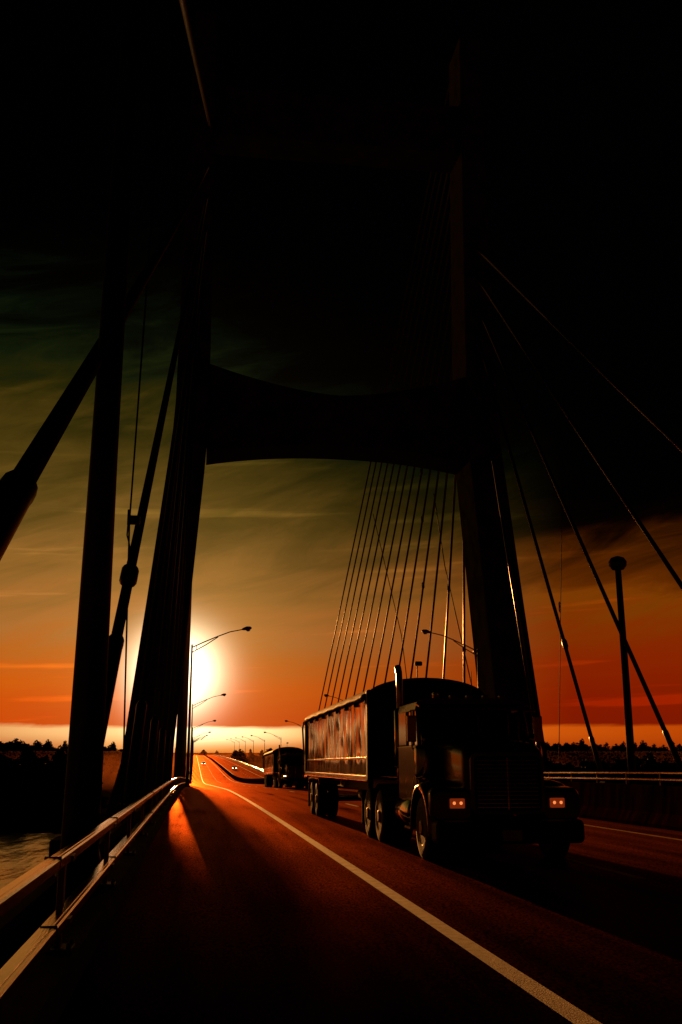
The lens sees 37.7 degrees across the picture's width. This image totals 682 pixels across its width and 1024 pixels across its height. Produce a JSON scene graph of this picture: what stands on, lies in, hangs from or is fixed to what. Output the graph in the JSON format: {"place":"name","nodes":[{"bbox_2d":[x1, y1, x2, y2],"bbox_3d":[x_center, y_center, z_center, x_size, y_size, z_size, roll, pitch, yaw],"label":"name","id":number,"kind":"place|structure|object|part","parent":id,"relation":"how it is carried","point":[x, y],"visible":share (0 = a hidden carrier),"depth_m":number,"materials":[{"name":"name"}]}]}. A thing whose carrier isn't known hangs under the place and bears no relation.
{"place":"outdoors","nodes":[
{"label":"outdoors","id":0,"kind":"place"},
{"bbox_2d":[0,833,60,888],"bbox_3d":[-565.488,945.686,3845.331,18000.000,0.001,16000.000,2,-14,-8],"label":"river","id":1,"kind":"structure","parent":0,"point":[21,854],"depth_m":261.38,"materials":[{"name":"brown liquid"}]},
{"bbox_2d":[104,10,551,820],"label":"bridge tower","id":2,"kind":"structure","parent":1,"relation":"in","point":[436,426],"depth_m":86.84,"materials":[{"name":"concrete"}]},
{"bbox_2d":[0,166,209,560],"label":"stay cable","id":3,"kind":"object","parent":2,"relation":"attached to","point":[18,488],"visible":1,"depth_m":9.61,"materials":[{"name":"metal"}]},
{"bbox_2d":[49,194,208,856],"bbox_3d":[-7.733,-11.670,50.604,0.432,49.569,66.476,2,-14,-7],"label":"stay cable","id":4,"kind":"object","parent":2,"relation":"attached to","point":[128,578],"visible":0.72,"depth_m":22.23,"materials":[{"name":"metal"}]},
{"bbox_2d":[126,509,139,539],"bbox_3d":[-4.637,0.454,22.285,0.287,1.042,0.120,2,-14,-8],"label":"cable clamp","id":5,"kind":"object","parent":4,"relation":"attached to","point":[135,520],"visible":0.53,"depth_m":22.30,"materials":[{"name":"metal"}]},
{"bbox_2d":[121,0,166,822],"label":"tie wire","id":6,"kind":"object","parent":4,"relation":"attached to","point":[138,399],"visible":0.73,"depth_m":22.04,"materials":[{"name":"black metal"}]},
{"bbox_2d":[116,224,207,827],"bbox_3d":[-8.561,-8.847,55.886,0.434,46.817,54.784,2,-14,-7],"label":"stay cable","id":7,"kind":"object","parent":2,"relation":"attached to","point":[134,759],"visible":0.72,"depth_m":32.12,"materials":[{"name":"metal"}]},
{"bbox_2d":[140,255,200,808],"bbox_3d":[-9.487,-6.188,60.831,0.433,44.242,43.786,2,-14,-7],"label":"stay cable","id":8,"kind":"object","parent":2,"relation":"attached to","point":[150,762],"visible":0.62,"depth_m":43.64,"materials":[{"name":"metal"}]},
{"bbox_2d":[153,282,201,798],"bbox_3d":[-10.267,-3.513,65.793,0.437,41.686,32.798,2,-14,-7],"label":"stay cable","id":9,"kind":"object","parent":2,"relation":"attached to","point":[160,758],"visible":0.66,"depth_m":56.07,"materials":[{"name":"metal"}]},
{"bbox_2d":[173,678,181,784],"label":"stay cable","id":10,"kind":"object","parent":2,"relation":"attached to","point":[176,749],"visible":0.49,"depth_m":87.31,"materials":[{"name":"metal"}]},
{"bbox_2d":[162,313,200,792],"bbox_3d":[-11.049,-0.823,70.752,0.445,39.151,21.815,1,-14,-6],"label":"stay cable","id":11,"kind":"object","parent":2,"relation":"attached to","point":[166,759],"visible":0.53,"depth_m":64.94,"materials":[{"name":"metal"}]},
{"bbox_2d":[168,348,199,788],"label":"stay cable","id":12,"kind":"object","parent":2,"relation":"attached to","point":[176,674],"visible":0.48,"depth_m":72.64,"materials":[{"name":"metal"}]},
{"bbox_2d":[182,616,188,776],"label":"stay cable","id":13,"kind":"object","parent":2,"relation":"attached to","point":[185,699],"visible":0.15,"depth_m":127.92,"materials":[{"name":"metal"}]},
{"bbox_2d":[183,607,189,775],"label":"stay cable","id":14,"kind":"object","parent":2,"relation":"attached to","point":[186,693],"visible":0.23,"depth_m":136.71,"materials":[{"name":"metal"}]},
{"bbox_2d":[183,598,190,777],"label":"stay cable","id":15,"kind":"object","parent":2,"relation":"attached to","point":[186,694],"visible":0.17,"depth_m":143.64,"materials":[{"name":"metal"}]},
{"bbox_2d":[179,0,210,127],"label":"stay cable","id":16,"kind":"object","parent":2,"relation":"attached to","point":[184,11],"visible":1,"depth_m":40.12,"materials":[{"name":"metal"}]},
{"bbox_2d":[363,236,450,691],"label":"stay cable","id":17,"kind":"object","parent":2,"relation":"attached to","point":[439,299],"visible":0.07,"depth_m":120.03,"materials":[{"name":"metal"}]},
{"bbox_2d":[373,266,450,687],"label":"stay cable","id":18,"kind":"object","parent":2,"relation":"attached to","point":[441,321],"visible":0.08,"depth_m":117.25,"materials":[{"name":"metal"}]},
{"bbox_2d":[384,298,450,682],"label":"stay cable","id":19,"kind":"object","parent":2,"relation":"attached to","point":[442,350],"visible":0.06,"depth_m":114.52,"materials":[{"name":"metal"}]},
{"bbox_2d":[373,469,424,678],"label":"tie wire","id":20,"kind":"object","parent":19,"relation":"attached to","point":[422,521],"visible":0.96,"depth_m":120.92,"materials":[{"name":"metal"}]},
{"bbox_2d":[399,326,451,664],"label":"stay cable","id":21,"kind":"object","parent":2,"relation":"attached to","point":[444,378],"visible":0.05,"depth_m":110.46,"materials":[{"name":"metal"}]},
{"bbox_2d":[410,366,451,677],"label":"stay cable","id":22,"kind":"object","parent":2,"relation":"attached to","point":[429,539],"visible":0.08,"depth_m":107.03,"materials":[{"name":"metal"}]},
{"bbox_2d":[425,473,447,677],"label":"stay cable","id":23,"kind":"object","parent":2,"relation":"attached to","point":[437,566],"visible":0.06,"depth_m":102.12,"materials":[{"name":"metal"}]},
{"bbox_2d":[442,475,455,678],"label":"stay cable","id":24,"kind":"object","parent":2,"relation":"attached to","point":[449,576],"visible":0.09,"depth_m":96.83,"materials":[{"name":"metal"}]},
{"bbox_2d":[433,494,470,681],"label":"tie wire","id":25,"kind":"object","parent":24,"relation":"attached to","point":[463,649],"visible":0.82,"depth_m":96.42,"materials":[{"name":"metal"}]},
{"bbox_2d":[463,549,465,682],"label":"stay cable","id":26,"kind":"object","parent":2,"relation":"attached to","point":[464,677],"visible":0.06,"depth_m":91.39,"materials":[{"name":"metal"}]},
{"bbox_2d":[476,360,545,778],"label":"stay cable","id":27,"kind":"object","parent":2,"relation":"attached to","point":[507,550],"visible":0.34,"depth_m":78.95,"materials":[{"name":"metal"}]},
{"bbox_2d":[475,329,611,782],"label":"stay cable","id":28,"kind":"object","parent":2,"relation":"attached to","point":[586,720],"visible":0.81,"depth_m":69.76,"materials":[{"name":"metal"}]},
{"bbox_2d":[558,457,562,746],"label":"tie wire","id":29,"kind":"object","parent":28,"relation":"attached to","point":[559,603],"visible":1,"depth_m":67.54,"materials":[{"name":"metal"}]},
{"bbox_2d":[472,244,681,451],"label":"stay cable","id":30,"kind":"object","parent":2,"relation":"attached to","point":[658,426],"visible":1,"depth_m":62.94,"materials":[{"name":"metal"}]},
{"bbox_2d":[473,272,681,589],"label":"stay cable","id":31,"kind":"object","parent":2,"relation":"attached to","point":[629,507],"visible":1,"depth_m":62.43,"materials":[{"name":"metal"}]},
{"bbox_2d":[474,300,681,775],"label":"stay cable","id":32,"kind":"object","parent":2,"relation":"attached to","point":[672,748],"visible":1,"depth_m":61.74,"materials":[{"name":"metal"}]},
{"bbox_2d":[0,753,259,833],"bbox_3d":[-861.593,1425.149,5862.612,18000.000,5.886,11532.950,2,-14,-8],"label":"bank","id":33,"kind":"structure","parent":0,"point":[39,821],"depth_m":356.50,"materials":[{"name":"black plant"}]},
{"bbox_2d":[0,741,10,755],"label":"tree","id":34,"kind":"object","parent":33,"relation":"on","point":[2,749],"visible":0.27,"depth_m":739.87,"materials":[{"name":"black plant"}]},
{"bbox_2d":[0,755,18,769],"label":"tree","id":35,"kind":"object","parent":33,"relation":"on","point":[2,758],"visible":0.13,"depth_m":506.02,"materials":[{"name":"black plant"}]},
{"bbox_2d":[5,741,13,751],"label":"tree","id":36,"kind":"object","parent":33,"relation":"on","point":[8,744],"visible":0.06,"depth_m":758.32,"materials":[{"name":"black plant"}]},
{"bbox_2d":[5,738,36,759],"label":"tree","id":37,"kind":"object","parent":33,"relation":"on","point":[15,748],"visible":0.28,"depth_m":725.77,"materials":[{"name":"black plant"}]},
{"bbox_2d":[12,744,40,786],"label":"tree","id":38,"kind":"object","parent":33,"relation":"on","point":[26,765],"visible":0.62,"depth_m":489.37,"materials":[{"name":"black plant"}]},
{"bbox_2d":[20,743,43,754],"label":"tree","id":39,"kind":"object","parent":33,"relation":"on","point":[38,749],"visible":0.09,"depth_m":751.66,"materials":[{"name":"black plant"}]},
{"bbox_2d":[33,740,46,746],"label":"tree","id":40,"kind":"object","parent":33,"relation":"on","point":[37,743],"visible":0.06,"depth_m":767.29,"materials":[{"name":"black plant"}]},
{"bbox_2d":[40,755,49,765],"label":"tree","id":41,"kind":"object","parent":33,"relation":"on","point":[45,759],"visible":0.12,"depth_m":534.21,"materials":[{"name":"black plant"}]},
{"bbox_2d":[45,739,55,747],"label":"tree","id":42,"kind":"object","parent":33,"relation":"on","point":[48,743],"visible":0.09,"depth_m":1039.94,"materials":[{"name":"black plant"}]},
{"bbox_2d":[36,746,66,760],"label":"tree","id":43,"kind":"object","parent":33,"relation":"on","point":[49,751],"visible":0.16,"depth_m":741.83,"materials":[{"name":"black plant"}]},
{"bbox_2d":[47,745,67,791],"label":"tree","id":44,"kind":"object","parent":33,"relation":"on","point":[59,759],"visible":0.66,"depth_m":494.08,"materials":[{"name":"black plant"}]},
{"bbox_2d":[62,740,67,749],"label":"tree","id":45,"kind":"object","parent":33,"relation":"on","point":[65,745],"visible":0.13,"depth_m":1021.85,"materials":[{"name":"black plant"}]},
{"bbox_2d":[103,746,107,772],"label":"tree","id":46,"kind":"object","parent":33,"relation":"on","point":[104,765],"visible":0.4,"depth_m":1057.67,"materials":[{"name":"black plant"}]},
{"bbox_2d":[104,741,120,772],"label":"tree","id":47,"kind":"object","parent":33,"relation":"on","point":[111,756],"visible":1,"depth_m":1023.95,"materials":[{"name":"black plant"}]},
{"bbox_2d":[107,749,122,772],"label":"tree","id":48,"kind":"object","parent":33,"relation":"on","point":[119,757],"visible":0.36,"depth_m":1041.39,"materials":[{"name":"black plant"}]},
{"bbox_2d":[199,750,206,754],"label":"tree","id":49,"kind":"object","parent":33,"relation":"on","point":[203,752],"visible":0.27,"depth_m":1176.45,"materials":[{"name":"black plant"}]},
{"bbox_2d":[230,750,246,763],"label":"tree","id":50,"kind":"object","parent":33,"relation":"on","point":[236,755],"visible":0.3,"depth_m":701.97,"materials":[{"name":"black plant"}]},
{"bbox_2d":[238,749,249,764],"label":"tree","id":51,"kind":"object","parent":33,"relation":"on","point":[242,753],"visible":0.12,"depth_m":735.20,"materials":[{"name":"black plant"}]},
{"bbox_2d":[247,754,262,769],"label":"tree","id":52,"kind":"object","parent":33,"relation":"on","point":[256,761],"visible":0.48,"depth_m":855.47,"materials":[{"name":"black plant"}]},
{"bbox_2d":[259,749,263,765],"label":"tree","id":53,"kind":"object","parent":33,"relation":"on","point":[261,754],"visible":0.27,"depth_m":870.01,"materials":[{"name":"black plant"}]},
{"bbox_2d":[547,743,577,766],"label":"tree","id":54,"kind":"object","parent":33,"relation":"on","point":[558,754],"visible":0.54,"depth_m":764.04,"materials":[{"name":"black plant"}]},
{"bbox_2d":[550,763,577,781],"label":"tree","id":55,"kind":"object","parent":33,"relation":"on","point":[558,767],"visible":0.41,"depth_m":471.84,"materials":[{"name":"black plant"}]},
{"bbox_2d":[564,742,582,766],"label":"tree","id":56,"kind":"object","parent":33,"relation":"on","point":[570,748],"visible":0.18,"depth_m":799.25,"materials":[{"name":"green plant"}]},
{"bbox_2d":[565,762,582,781],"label":"tree","id":57,"kind":"object","parent":33,"relation":"on","point":[569,766],"visible":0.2,"depth_m":479.86,"materials":[{"name":"green plant"}]},
{"bbox_2d":[574,738,586,755],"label":"tree","id":58,"kind":"object","parent":33,"relation":"on","point":[580,744],"visible":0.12,"depth_m":841.37,"materials":[{"name":"green plant"}]},
{"bbox_2d":[575,758,588,781],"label":"tree","id":59,"kind":"object","parent":33,"relation":"on","point":[583,764],"visible":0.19,"depth_m":486.29,"materials":[{"name":"green plant"}]},
{"bbox_2d":[578,744,589,760],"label":"tree","id":60,"kind":"object","parent":33,"relation":"on","point":[583,749],"visible":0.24,"depth_m":806.27,"materials":[{"name":"green plant"}]},
{"bbox_2d":[580,762,614,782],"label":"tree","id":61,"kind":"object","parent":33,"relation":"on","point":[591,767],"visible":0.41,"depth_m":473.94,"materials":[{"name":"green plant"}]},
{"bbox_2d":[585,744,610,766],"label":"tree","id":62,"kind":"object","parent":33,"relation":"on","point":[602,752],"visible":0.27,"depth_m":769.53,"materials":[{"name":"green plant"}]},
{"bbox_2d":[593,759,611,779],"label":"tree","id":63,"kind":"object","parent":33,"relation":"on","point":[606,767],"visible":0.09,"depth_m":489.68,"materials":[{"name":"green plant"}]},
{"bbox_2d":[603,742,614,767],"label":"tree","id":64,"kind":"object","parent":33,"relation":"on","point":[607,749],"visible":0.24,"depth_m":791.88,"materials":[{"name":"green plant"}]},
{"bbox_2d":[610,744,620,762],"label":"tree","id":65,"kind":"object","parent":33,"relation":"on","point":[615,747],"visible":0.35,"depth_m":812.64,"materials":[{"name":"green plant"}]},
{"bbox_2d":[611,744,625,759],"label":"tree","id":66,"kind":"object","parent":33,"relation":"on","point":[622,747],"visible":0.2,"depth_m":812.39,"materials":[{"name":"green plant"}]},
{"bbox_2d":[608,759,638,784],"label":"tree","id":67,"kind":"object","parent":33,"relation":"on","point":[621,765],"visible":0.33,"depth_m":480.19,"materials":[{"name":"green plant"}]},
{"bbox_2d":[619,748,639,759],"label":"tree","id":68,"kind":"object","parent":33,"relation":"on","point":[623,756],"visible":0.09,"depth_m":805.21,"materials":[{"name":"green plant"}]},
{"bbox_2d":[634,742,639,754],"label":"tree","id":69,"kind":"object","parent":33,"relation":"on","point":[636,747],"visible":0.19,"depth_m":840.82,"materials":[{"name":"green plant"}]},
{"bbox_2d":[637,740,650,758],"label":"tree","id":70,"kind":"object","parent":33,"relation":"on","point":[643,749],"visible":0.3,"depth_m":815.15,"materials":[{"name":"green plant"}]},
{"bbox_2d":[640,751,660,783],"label":"tree","id":71,"kind":"object","parent":33,"relation":"on","point":[650,759],"visible":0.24,"depth_m":489.49,"materials":[{"name":"green plant"}]},
{"bbox_2d":[647,743,657,754],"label":"tree","id":72,"kind":"object","parent":33,"relation":"on","point":[653,750],"visible":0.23,"depth_m":807.43,"materials":[{"name":"green plant"}]},
{"bbox_2d":[653,746,674,763],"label":"tree","id":73,"kind":"object","parent":33,"relation":"on","point":[662,755],"visible":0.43,"depth_m":789.24,"materials":[{"name":"green plant"}]},
{"bbox_2d":[661,745,673,760],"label":"tree","id":74,"kind":"object","parent":33,"relation":"on","point":[666,748],"visible":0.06,"depth_m":813.14,"materials":[{"name":"green plant"}]},
{"bbox_2d":[677,746,681,760],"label":"tree","id":75,"kind":"object","parent":33,"relation":"on","point":[680,751],"visible":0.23,"depth_m":842.22,"materials":[{"name":"green plant"}]},
{"bbox_2d":[0,755,292,1023],"bbox_3d":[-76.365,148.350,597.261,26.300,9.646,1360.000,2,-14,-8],"label":"bridge deck","id":76,"kind":"structure","parent":0,"point":[43,992],"depth_m":8.67,"materials":[{"name":"concrete"}]},
{"bbox_2d":[0,777,185,1009],"bbox_3d":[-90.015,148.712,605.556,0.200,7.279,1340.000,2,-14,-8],"label":"bridge railing","id":77,"kind":"object","parent":76,"relation":"on","point":[27,956],"visible":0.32,"depth_m":7.57,"materials":[{"name":"metal"}]},
{"bbox_2d":[55,0,141,899],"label":"steel mast","id":78,"kind":"object","parent":76,"relation":"on","point":[83,793],"visible":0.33,"depth_m":12.59,"materials":[{"name":"metal"}]},
{"bbox_2d":[184,602,190,777],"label":"stay cable","id":79,"kind":"object","parent":76,"relation":"attached to","point":[187,693],"visible":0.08,"depth_m":150.63,"materials":[{"name":"metal"}]},
{"bbox_2d":[185,594,191,777],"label":"stay cable","id":80,"kind":"object","parent":76,"relation":"attached to","point":[188,688],"visible":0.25,"depth_m":165.54,"materials":[{"name":"metal"}]},
{"bbox_2d":[185,589,191,761],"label":"stay cable","id":81,"kind":"object","parent":76,"relation":"attached to","point":[188,677],"visible":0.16,"depth_m":158.80,"materials":[{"name":"metal"}]},
{"bbox_2d":[324,172,436,707],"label":"stay cable","id":82,"kind":"object","parent":76,"relation":"attached to","point":[429,205],"visible":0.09,"depth_m":127.24,"materials":[{"name":"metal"}]},
{"bbox_2d":[318,83,448,710],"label":"stay cable","id":83,"kind":"object","parent":76,"relation":"attached to","point":[445,102],"visible":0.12,"depth_m":129.36,"materials":[{"name":"metal"}]},
{"bbox_2d":[330,173,442,705],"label":"stay cable","id":84,"kind":"object","parent":76,"relation":"attached to","point":[435,203],"visible":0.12,"depth_m":123.54,"materials":[{"name":"metal"}]},
{"bbox_2d":[337,173,447,702],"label":"stay cable","id":85,"kind":"object","parent":76,"relation":"attached to","point":[436,225],"visible":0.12,"depth_m":119.61,"materials":[{"name":"metal"}]},
{"bbox_2d":[345,185,449,698],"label":"stay cable","id":86,"kind":"object","parent":76,"relation":"attached to","point":[439,239],"visible":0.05,"depth_m":116.94,"materials":[{"name":"metal"}]},
{"bbox_2d":[353,213,449,695],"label":"stay cable","id":87,"kind":"object","parent":76,"relation":"attached to","point":[439,268],"visible":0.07,"depth_m":123.16,"materials":[{"name":"metal"}]},
{"bbox_2d":[215,754,681,785],"bbox_3d":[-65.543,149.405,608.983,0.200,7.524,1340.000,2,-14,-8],"label":"bridge railing","id":88,"kind":"object","parent":76,"relation":"on","point":[625,778],"visible":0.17,"depth_m":55.89,"materials":[{"name":"metal"}]},
{"bbox_2d":[608,556,636,783],"bbox_3d":[16.712,9.689,58.819,1.080,14.410,1.080,2,-14,-8],"label":"steel mast","id":89,"kind":"object","parent":76,"relation":"on","point":[617,564],"visible":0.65,"depth_m":58.70,"materials":[{"name":"black metal"}]},
{"bbox_2d":[0,0,681,752],"label":"sky","id":90,"kind":"structure","parent":0,"point":[582,99],"materials":[{"name":"orange"}]},
{"bbox_2d":[57,755,681,1023],"bbox_3d":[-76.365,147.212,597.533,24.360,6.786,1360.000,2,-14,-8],"label":"road","id":91,"kind":"structure","parent":0,"point":[232,908],"depth_m":9.67,"materials":[{"name":"asphalt"}]},
{"bbox_2d":[191,720,215,782],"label":"street lamp","id":92,"kind":"object","parent":91,"relation":"on","point":[192,746],"visible":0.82,"depth_m":203.70,"materials":[{"name":"metal"}]},
{"bbox_2d":[189,693,225,783],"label":"street lamp","id":93,"kind":"object","parent":91,"relation":"on","point":[223,694],"visible":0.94,"depth_m":141.10,"materials":[{"name":"metal"}]},
{"bbox_2d":[184,626,251,786],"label":"street lamp","id":94,"kind":"object","parent":91,"relation":"on","point":[246,628],"visible":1,"depth_m":78.89,"materials":[{"name":"metal"}]},
{"bbox_2d":[263,742,310,787],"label":"tipper truck","id":95,"kind":"object","parent":91,"relation":"on","point":[285,766],"visible":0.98,"depth_m":82.67,"materials":[{"name":"black metal"}]},
{"bbox_2d":[197,759,601,1023],"bbox_3d":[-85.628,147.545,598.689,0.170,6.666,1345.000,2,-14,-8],"label":"edge line","id":96,"kind":"object","parent":91,"relation":"on","point":[570,1012],"visible":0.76,"depth_m":8.46,"materials":[{"name":"white paint"}]},
{"bbox_2d":[213,776,646,878],"bbox_3d":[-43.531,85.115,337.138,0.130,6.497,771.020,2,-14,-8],"label":"lane dashes","id":97,"kind":"object","parent":91,"relation":"on","point":[610,870],"visible":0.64,"depth_m":14.84,"materials":[{"name":"white paint"}]},
{"bbox_2d":[204,755,681,831],"bbox_3d":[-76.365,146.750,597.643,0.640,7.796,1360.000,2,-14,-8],"label":"median barrier","id":98,"kind":"object","parent":91,"relation":"on","point":[655,806],"visible":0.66,"depth_m":25.98,"materials":[{"name":"concrete"}]},
{"bbox_2d":[204,756,681,840],"bbox_3d":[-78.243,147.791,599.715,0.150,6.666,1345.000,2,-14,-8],"label":"median edge line","id":99,"kind":"object","parent":91,"relation":"on","point":[601,827],"visible":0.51,"depth_m":22.85,"materials":[{"name":"yellow paint"}]},
{"bbox_2d":[302,661,584,859],"bbox_3d":[1.360,5.910,24.793,2.779,3.730,18.526,2,-14,-8],"label":"truck","id":100,"kind":"object","parent":91,"relation":"on","point":[459,762],"visible":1,"depth_m":18.09,"materials":[{"name":"black paint"}]},
{"bbox_3d":[1.268,4.695,18.115,0.010,0.860,0.950,2,-14,-8],"label":"door","id":101,"kind":"part","parent":100,"relation":"part of","materials":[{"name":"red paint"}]},
{"bbox_2d":[422,629,479,688],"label":"street lamp","id":102,"kind":"object","parent":91,"relation":"on","point":[425,631],"visible":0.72,"depth_m":83.03,"materials":[{"name":"metal"}]}
]}

